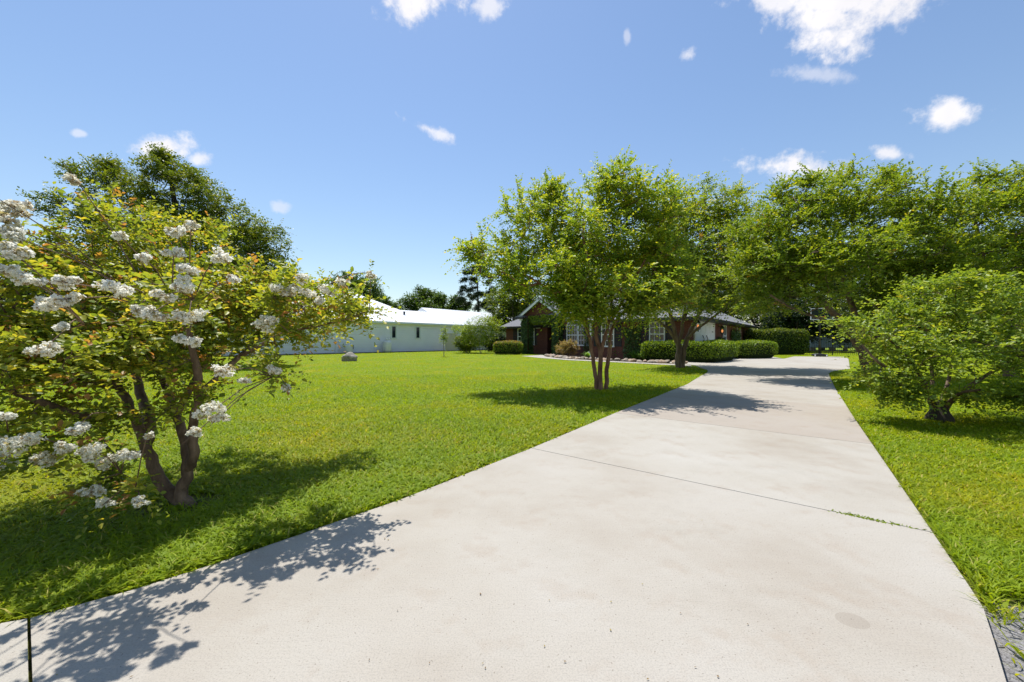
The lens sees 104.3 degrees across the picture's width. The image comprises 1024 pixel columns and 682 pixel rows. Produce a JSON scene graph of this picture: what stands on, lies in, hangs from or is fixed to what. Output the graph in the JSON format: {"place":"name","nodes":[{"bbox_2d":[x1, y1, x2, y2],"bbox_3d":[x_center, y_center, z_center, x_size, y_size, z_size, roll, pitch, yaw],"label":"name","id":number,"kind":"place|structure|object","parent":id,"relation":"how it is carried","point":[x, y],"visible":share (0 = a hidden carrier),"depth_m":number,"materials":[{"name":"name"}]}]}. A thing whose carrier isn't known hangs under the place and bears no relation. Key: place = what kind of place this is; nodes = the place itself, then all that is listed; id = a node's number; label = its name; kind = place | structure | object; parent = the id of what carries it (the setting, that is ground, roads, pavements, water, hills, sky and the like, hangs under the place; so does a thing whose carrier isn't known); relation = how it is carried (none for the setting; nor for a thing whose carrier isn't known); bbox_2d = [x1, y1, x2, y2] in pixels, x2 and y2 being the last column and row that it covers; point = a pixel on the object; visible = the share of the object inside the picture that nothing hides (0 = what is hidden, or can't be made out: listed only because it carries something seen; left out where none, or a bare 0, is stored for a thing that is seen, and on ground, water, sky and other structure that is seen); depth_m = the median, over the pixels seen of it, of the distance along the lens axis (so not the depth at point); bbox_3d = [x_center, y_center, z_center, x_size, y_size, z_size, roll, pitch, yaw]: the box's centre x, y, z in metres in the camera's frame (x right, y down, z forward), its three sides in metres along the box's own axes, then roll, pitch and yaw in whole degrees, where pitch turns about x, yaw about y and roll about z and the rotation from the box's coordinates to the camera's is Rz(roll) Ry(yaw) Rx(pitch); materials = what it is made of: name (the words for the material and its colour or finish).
{"place":"outdoors","nodes":[
{"label":"outdoors","id":0,"kind":"place"},
{"bbox_2d":[0,356,1005,681],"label":"driveway","id":1,"kind":"structure","parent":0,"point":[708,506],"depth_m":1.90,"materials":[{"name":"concrete"}]},
{"bbox_2d":[810,308,832,356],"bbox_3d":[22.697,-0.625,29.285,1.320,3.549,1.839,0,0,29],"label":"basketball hoop","id":2,"kind":"object","parent":1,"relation":"on","point":[816,312],"visible":0.77,"depth_m":29.13,"materials":[{"name":"black plastic"}]},
{"bbox_2d":[829,509,935,533],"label":"grass","id":3,"kind":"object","parent":1,"relation":"on","point":[869,518],"visible":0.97,"depth_m":2.56,"materials":[{"name":"green plant"}]},
{"bbox_2d":[0,0,1023,334],"label":"sky","id":4,"kind":"structure","parent":0,"point":[382,132],"materials":[{"name":"blue"}]},
{"bbox_2d":[0,342,1023,681],"bbox_3d":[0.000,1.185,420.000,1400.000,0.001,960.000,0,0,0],"label":"ground","id":5,"kind":"structure","parent":0,"point":[1011,632],"depth_m":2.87,"materials":[{"name":"green plant"}]},
{"bbox_2d":[0,285,56,338],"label":"broadleaf tree","id":6,"kind":"object","parent":5,"relation":"on","point":[14,300],"visible":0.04,"depth_m":26.79,"materials":[{"name":"green plant"}]},
{"bbox_2d":[32,307,152,354],"bbox_3d":[-28.190,-1.061,27.159,6.398,4.862,6.488,0,0,0],"label":"broadleaf tree","id":7,"kind":"object","parent":5,"relation":"on","point":[106,323],"depth_m":26.28,"materials":[{"name":"green plant"}]},
{"bbox_2d":[0,141,304,364],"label":"oak tree","id":8,"kind":"object","parent":5,"relation":"on","point":[106,170],"visible":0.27,"depth_m":18.23,"materials":[{"name":"green plant"}]},
{"bbox_2d":[0,163,400,538],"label":"crape myrtle","id":9,"kind":"object","parent":5,"relation":"on","point":[186,320],"visible":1,"depth_m":2.56,"materials":[{"name":"green plant"}]},
{"bbox_2d":[341,352,357,361],"bbox_3d":[-9.413,1.028,23.079,0.884,0.814,0.664,0,0,-23],"label":"boulder","id":10,"kind":"object","parent":5,"relation":"on","point":[350,356],"visible":0.7,"depth_m":22.86,"materials":[{"name":"grey stone"}]},
{"bbox_2d":[326,270,387,302],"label":"broadleaf tree","id":11,"kind":"object","parent":5,"relation":"on","point":[376,292],"visible":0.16,"depth_m":64.66,"materials":[{"name":"green plant"}]},
{"bbox_2d":[205,292,511,355],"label":"white house","id":12,"kind":"structure","parent":5,"relation":"on","point":[418,330],"depth_m":42.95,"materials":[{"name":"white paint"}]},
{"bbox_2d":[391,325,396,338],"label":"window","id":13,"kind":"structure","parent":12,"relation":"in","point":[393,327],"depth_m":41.75,"materials":[{"name":"black glass"}]},
{"bbox_2d":[415,326,420,338],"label":"window","id":14,"kind":"structure","parent":12,"relation":"in","point":[417,328],"depth_m":44.15,"materials":[{"name":"black glass"}]},
{"bbox_2d":[372,293,397,305],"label":"broadleaf tree","id":15,"kind":"object","parent":5,"relation":"on","point":[387,301],"visible":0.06,"depth_m":69.21,"materials":[{"name":"green plant"}]},
{"bbox_2d":[391,299,403,309],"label":"broadleaf tree","id":16,"kind":"object","parent":5,"relation":"on","point":[396,306],"visible":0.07,"depth_m":79.49,"materials":[{"name":"green plant"}]},
{"bbox_2d":[396,284,449,310],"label":"broadleaf tree","id":17,"kind":"object","parent":5,"relation":"on","point":[426,298],"visible":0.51,"depth_m":73.94,"materials":[{"name":"green plant"}]},
{"bbox_2d":[438,326,450,355],"bbox_3d":[-5.076,-0.037,29.725,0.881,2.457,0.993,0,0,-42],"label":"sapling","id":18,"kind":"object","parent":5,"relation":"on","point":[443,335],"visible":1,"depth_m":29.69,"materials":[{"name":"green plant"}]},
{"bbox_2d":[445,333,456,350],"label":"fence panel","id":19,"kind":"object","parent":5,"relation":"on","point":[449,345],"visible":0.77,"depth_m":44.98,"materials":[{"name":"plastic"}]},
{"bbox_2d":[441,294,472,310],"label":"broadleaf tree","id":20,"kind":"object","parent":5,"relation":"on","point":[453,305],"visible":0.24,"depth_m":79.12,"materials":[{"name":"green plant"}]},
{"bbox_2d":[451,333,478,352],"bbox_3d":[-4.500,0.237,39.475,3.260,2.250,2.435,0,0,0],"label":"evergreen shrub","id":21,"kind":"object","parent":5,"relation":"on","point":[462,347],"visible":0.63,"depth_m":39.04,"materials":[{"name":"green plant"}]},
{"bbox_2d":[454,258,496,312],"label":"pine tree","id":22,"kind":"object","parent":5,"relation":"on","point":[461,300],"visible":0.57,"depth_m":72.77,"materials":[{"name":"green plant"}]},
{"bbox_2d":[450,314,505,352],"bbox_3d":[-3.178,-0.743,37.670,5.605,3.881,2.589,0,0,0],"label":"loose shrub","id":23,"kind":"object","parent":5,"relation":"on","point":[478,340],"visible":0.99,"depth_m":37.52,"materials":[{"name":"green plant"}]},
{"bbox_2d":[483,332,505,351],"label":"evergreen shrub","id":24,"kind":"object","parent":5,"relation":"on","point":[500,336],"visible":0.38,"depth_m":41.39,"materials":[{"name":"green plant"}]},
{"bbox_2d":[492,340,523,353],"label":"clipped hedge","id":25,"kind":"object","parent":5,"relation":"on","point":[508,347],"visible":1,"depth_m":34.13,"materials":[{"name":"green plant"}]},
{"bbox_2d":[480,278,544,336],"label":"broadleaf tree","id":26,"kind":"object","parent":5,"relation":"on","point":[513,307],"visible":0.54,"depth_m":51.12,"materials":[{"name":"green plant"}]},
{"bbox_2d":[539,278,555,296],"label":"broadleaf tree","id":27,"kind":"object","parent":5,"relation":"on","point":[547,290],"visible":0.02,"depth_m":54.41,"materials":[{"name":"green plant"}]},
{"bbox_2d":[443,145,721,389],"bbox_3d":[1.720,-1.755,9.181,6.071,5.976,5.263,0,0,-25],"label":"crape myrtle","id":28,"kind":"object","parent":5,"relation":"on","point":[577,280],"visible":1,"depth_m":8.93,"materials":[{"name":"green plant"}]},
{"bbox_2d":[568,355,671,363],"bbox_3d":[5.993,1.170,26.445,5.750,0.001,14.547,0,0,-8],"label":"garden bed","id":29,"kind":"object","parent":5,"relation":"on","point":[589,357],"visible":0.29,"depth_m":30.04,"materials":[{"name":"brown soil"}]},
{"bbox_2d":[555,339,579,355],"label":"spirea bush","id":30,"kind":"object","parent":29,"relation":"on","point":[569,347],"visible":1,"depth_m":30.23,"materials":[{"name":"brown plant"}]},
{"bbox_2d":[497,289,758,359],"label":"brick house","id":31,"kind":"structure","parent":5,"relation":"on","point":[542,342],"depth_m":28.31,"materials":[{"name":"red brick"}]},
{"bbox_2d":[518,328,520,341],"bbox_3d":[0.938,-0.405,38.279,1.060,1.610,0.089,0,0,39],"label":"window","id":32,"kind":"structure","parent":31,"relation":"in","point":[519,329],"depth_m":38.50,"materials":[{"name":"glass"}]},
{"bbox_2d":[520,318,533,353],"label":"ivy","id":33,"kind":"object","parent":31,"relation":"attached to","point":[524,326],"visible":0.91,"depth_m":35.60,"materials":[{"name":"green plant"}]},
{"bbox_2d":[528,315,553,324],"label":"ivy","id":34,"kind":"object","parent":31,"relation":"attached to","point":[536,321],"visible":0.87,"depth_m":34.91,"materials":[{"name":"green plant"}]},
{"bbox_2d":[551,317,563,354],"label":"ivy","id":35,"kind":"object","parent":31,"relation":"attached to","point":[556,339],"visible":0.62,"depth_m":33.53,"materials":[{"name":"green plant"}]},
{"bbox_2d":[566,325,577,345],"bbox_3d":[4.981,-0.465,33.020,1.110,1.730,0.089,0,0,39],"label":"window","id":36,"kind":"structure","parent":31,"relation":"in","point":[574,336],"depth_m":32.97,"materials":[{"name":"white glass"}]},
{"bbox_2d":[578,324,589,345],"bbox_3d":[5.832,-0.465,32.328,1.120,1.730,0.089,0,0,39],"label":"window","id":37,"kind":"structure","parent":31,"relation":"in","point":[581,341],"depth_m":32.50,"materials":[{"name":"white glass"}]},
{"bbox_2d":[582,324,589,352],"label":"ivy","id":38,"kind":"object","parent":31,"relation":"attached to","point":[587,347],"visible":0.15,"depth_m":32.05,"materials":[{"name":"green plant"}]},
{"bbox_2d":[601,323,614,346],"bbox_3d":[6.232,-0.395,25.954,0.970,1.590,0.089,0,0,39],"label":"window","id":39,"kind":"structure","parent":31,"relation":"in","point":[602,329],"depth_m":26.04,"materials":[{"name":"glass"}]},
{"bbox_2d":[622,325,640,359],"bbox_3d":[7.495,0.101,24.812,1.288,2.276,0.298,0,0,40],"label":"ivy","id":40,"kind":"object","parent":31,"relation":"attached to","point":[628,340],"visible":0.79,"depth_m":24.81,"materials":[{"name":"green plant"}]},
{"bbox_2d":[649,321,664,340],"bbox_3d":[8.717,-0.395,23.938,1.010,1.590,0.089,0,0,39],"label":"window","id":41,"kind":"structure","parent":31,"relation":"in","point":[652,333],"depth_m":23.99,"materials":[{"name":"white glass"}]},
{"bbox_2d":[696,323,713,342],"bbox_3d":[12.059,0.030,24.765,0.162,2.240,4.600,0,0,39],"label":"garage door","id":42,"kind":"structure","parent":31,"relation":"in","point":[706,332],"depth_m":24.83,"materials":[{"name":"white paint"}]},
{"bbox_2d":[718,326,723,334],"bbox_3d":[14.519,-0.738,27.598,0.361,0.684,0.247,0,0,39],"label":"wall lantern","id":43,"kind":"object","parent":31,"relation":"attached to","point":[722,331],"depth_m":27.52,"materials":[{"name":"black metal"}]},
{"bbox_2d":[723,325,726,339],"bbox_3d":[15.637,-0.350,29.233,0.089,1.600,1.110,0,0,39],"label":"window","id":44,"kind":"structure","parent":31,"relation":"in","point":[725,329],"depth_m":29.55,"materials":[{"name":"grey glass"}]},
{"bbox_2d":[731,328,740,340],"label":"ivy","id":45,"kind":"object","parent":31,"relation":"attached to","point":[734,336],"visible":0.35,"depth_m":31.53,"materials":[{"name":"green plant"}]},
{"bbox_2d":[625,350,640,358],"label":"strap leaf plant","id":46,"kind":"object","parent":5,"relation":"on","point":[634,355],"visible":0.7,"depth_m":24.30,"materials":[{"name":"green plant"}]},
{"bbox_2d":[640,339,739,361],"bbox_3d":[10.487,0.485,22.756,5.902,1.270,3.689,0,0,0],"label":"clipped hedge","id":47,"kind":"object","parent":5,"relation":"on","point":[714,350],"visible":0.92,"depth_m":22.24,"materials":[{"name":"green plant"}]},
{"bbox_2d":[624,171,810,367],"bbox_3d":[8.565,-3.077,17.444,8.689,8.633,7.472,0,0,0],"label":"crape myrtle","id":48,"kind":"object","parent":5,"relation":"on","point":[719,213],"visible":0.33,"depth_m":16.56,"materials":[{"name":"green plant"}]},
{"bbox_2d":[687,260,749,316],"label":"broadleaf tree","id":49,"kind":"object","parent":5,"relation":"on","point":[724,312],"visible":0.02,"depth_m":50.60,"materials":[{"name":"green plant"}]},
{"bbox_2d":[732,339,778,357],"bbox_3d":[16.106,0.490,26.868,3.217,1.260,1.953,0,0,-10],"label":"clipped hedge","id":50,"kind":"object","parent":5,"relation":"on","point":[752,348],"visible":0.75,"depth_m":26.20,"materials":[{"name":"green plant"}]},
{"bbox_2d":[725,279,809,328],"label":"broadleaf tree","id":51,"kind":"object","parent":5,"relation":"on","point":[754,321],"visible":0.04,"depth_m":49.91,"materials":[{"name":"green plant"}]},
{"bbox_2d":[744,327,809,353],"bbox_3d":[22.901,-0.068,34.610,5.110,2.376,2.279,0,0,7],"label":"tall hedge","id":52,"kind":"object","parent":5,"relation":"on","point":[791,341],"visible":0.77,"depth_m":33.77,"materials":[{"name":"green plant"}]},
{"bbox_2d":[757,297,838,343],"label":"broadleaf tree","id":53,"kind":"object","parent":5,"relation":"on","point":[795,320],"visible":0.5,"depth_m":41.08,"materials":[{"name":"green plant"}]},
{"bbox_2d":[775,244,865,349],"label":"broadleaf tree","id":54,"kind":"object","parent":5,"relation":"on","point":[834,306],"visible":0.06,"depth_m":50.55,"materials":[{"name":"green plant"}]},
{"bbox_2d":[803,335,856,354],"bbox_3d":[24.600,0.240,33.900,10.272,1.820,0.090,0,0,45],"label":"picket fence","id":55,"kind":"object","parent":5,"relation":"on","point":[832,352],"visible":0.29,"depth_m":32.34,"materials":[{"name":"black metal"}]},
{"bbox_2d":[810,324,853,350],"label":"shed","id":56,"kind":"structure","parent":5,"relation":"on","point":[824,343],"depth_m":45.43,"materials":[{"name":"grey"}]},
{"bbox_2d":[823,299,884,350],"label":"broadleaf tree","id":57,"kind":"object","parent":5,"relation":"on","point":[845,340],"visible":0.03,"depth_m":40.60,"materials":[{"name":"green plant"}]},
{"bbox_2d":[706,153,1023,376],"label":"crape myrtle","id":58,"kind":"object","parent":5,"relation":"on","point":[818,256],"visible":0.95,"depth_m":11.37,"materials":[{"name":"green plant"}]},
{"bbox_2d":[835,268,943,350],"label":"broadleaf tree","id":59,"kind":"object","parent":5,"relation":"on","point":[863,292],"visible":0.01,"depth_m":43.87,"materials":[{"name":"green plant"}]},
{"bbox_2d":[809,263,1023,426],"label":"bush","id":60,"kind":"object","parent":5,"relation":"on","point":[932,352],"visible":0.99,"depth_m":5.56,"materials":[{"name":"green plant"}]},
{"bbox_2d":[879,301,963,351],"bbox_3d":[37.208,-1.306,36.121,6.723,5.212,7.213,0,0,-33],"label":"broadleaf tree","id":61,"kind":"object","parent":5,"relation":"on","point":[916,328],"visible":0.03,"depth_m":35.69,"materials":[{"name":"green plant"}]},
{"bbox_2d":[924,399,954,422],"bbox_3d":[6.308,1.035,5.884,0.350,0.330,0.325,0,0,33],"label":"tree stump","id":62,"kind":"object","parent":5,"relation":"on","point":[948,416],"visible":0.6,"depth_m":5.80,"materials":[{"name":"wood"}]},
{"bbox_2d":[905,157,1023,377],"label":"crape myrtle","id":63,"kind":"object","parent":5,"relation":"on","point":[1017,186],"visible":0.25,"depth_m":12.65,"materials":[{"name":"green plant"}]},
{"bbox_2d":[930,304,1013,353],"bbox_3d":[39.214,-1.145,33.438,6.962,5.074,7.220,0,0,27],"label":"broadleaf tree","id":64,"kind":"object","parent":5,"relation":"on","point":[951,338],"visible":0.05,"depth_m":32.97,"materials":[{"name":"green plant"}]},
{"bbox_2d":[56,539,998,678],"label":"leaf litter","id":65,"kind":"object","parent":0,"point":[544,645],"visible":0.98,"depth_m":1.49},
{"bbox_2d":[526,355,690,365],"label":"path","id":66,"kind":"structure","parent":0,"point":[539,356],"depth_m":23.57,"materials":[{"name":"concrete"}]},
{"label":"bare soil","id":67,"kind":"structure","parent":0,"visible":0},
{"bbox_2d":[345,341,352,352],"bbox_3d":[-15.289,0.585,37.273,0.720,1.130,0.720,0,0,0],"label":"propane tank","id":68,"kind":"object","parent":67,"relation":"on","point":[348,348],"visible":0.64,"depth_m":36.97,"materials":[{"name":"white metal"}]},
{"bbox_2d":[383,339,391,351],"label":"propane tank","id":69,"kind":"object","parent":67,"relation":"on","point":[387,345],"visible":0.99,"depth_m":40.10,"materials":[{"name":"white metal"}]}
]}

